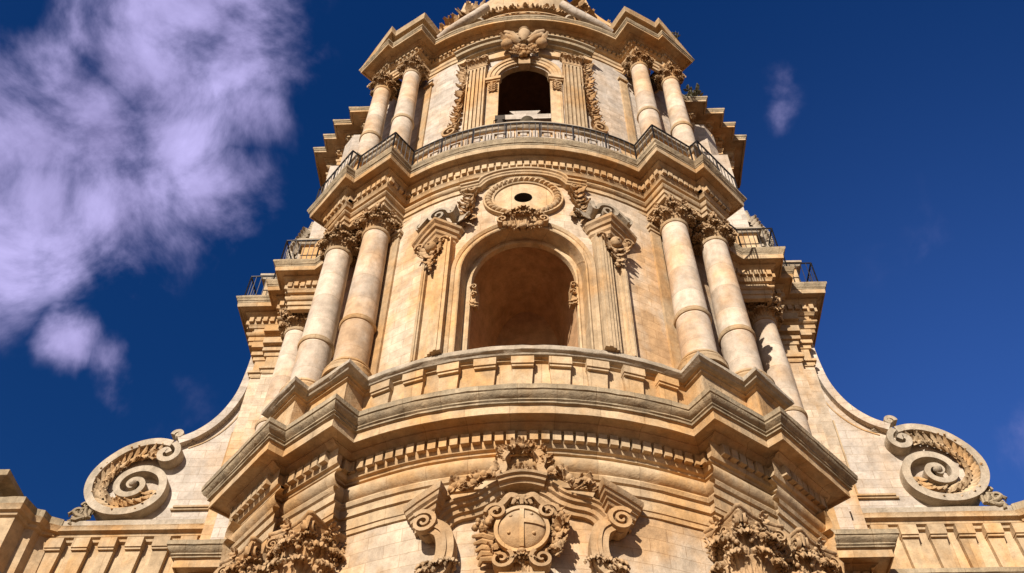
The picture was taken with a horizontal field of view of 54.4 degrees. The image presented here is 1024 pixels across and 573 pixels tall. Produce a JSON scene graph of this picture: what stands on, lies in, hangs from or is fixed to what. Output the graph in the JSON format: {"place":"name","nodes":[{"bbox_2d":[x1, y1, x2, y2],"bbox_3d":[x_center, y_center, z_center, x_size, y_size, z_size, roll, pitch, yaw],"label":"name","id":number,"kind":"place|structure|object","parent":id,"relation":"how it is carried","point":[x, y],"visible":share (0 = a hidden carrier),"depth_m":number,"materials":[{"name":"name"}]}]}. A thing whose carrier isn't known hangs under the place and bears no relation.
{"place":"outdoors","nodes":[
{"label":"outdoors","id":0,"kind":"place"},
{"bbox_2d":[0,0,1023,520],"label":"sky","id":1,"kind":"structure","parent":0,"point":[157,158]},
{"label":"ground","id":2,"kind":"structure","parent":0,"visible":0},
{"bbox_2d":[0,0,1023,572],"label":"church","id":3,"kind":"structure","parent":2,"relation":"on","point":[578,334],"depth_m":35.90,"materials":[{"name":"stone"}]},
{"bbox_2d":[493,115,506,123],"bbox_3d":[-0.520,-6.938,42.850,0.589,1.200,0.360,-1,-52,2],"label":"flood lamp","id":4,"kind":"object","parent":3,"relation":"attached to","point":[499,118],"visible":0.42,"depth_m":43.00,"materials":[{"name":"metal"}]},
{"bbox_2d":[505,110,550,121],"bbox_3d":[0.644,-7.615,46.601,2.550,2.000,1.440,-1,-52,2],"label":"bell","id":5,"kind":"object","parent":3,"relation":"hanging from","point":[536,115],"visible":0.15,"depth_m":46.84,"materials":[{"name":"metal"}]},
{"bbox_2d":[672,31,679,40],"bbox_3d":[8.803,-13.454,53.947,0.692,0.704,0.823,-34,-59,25],"label":"weed","id":6,"kind":"object","parent":3,"relation":"on","point":[677,36],"visible":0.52,"depth_m":53.83,"materials":[{"name":"green plant"}]},
{"bbox_2d":[683,83,702,95],"bbox_3d":[9.917,-10.597,55.693,1.604,1.606,1.137,-1,-52,2],"label":"weed","id":7,"kind":"object","parent":3,"relation":"on","point":[691,92],"visible":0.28,"depth_m":55.56,"materials":[{"name":"green plant"}]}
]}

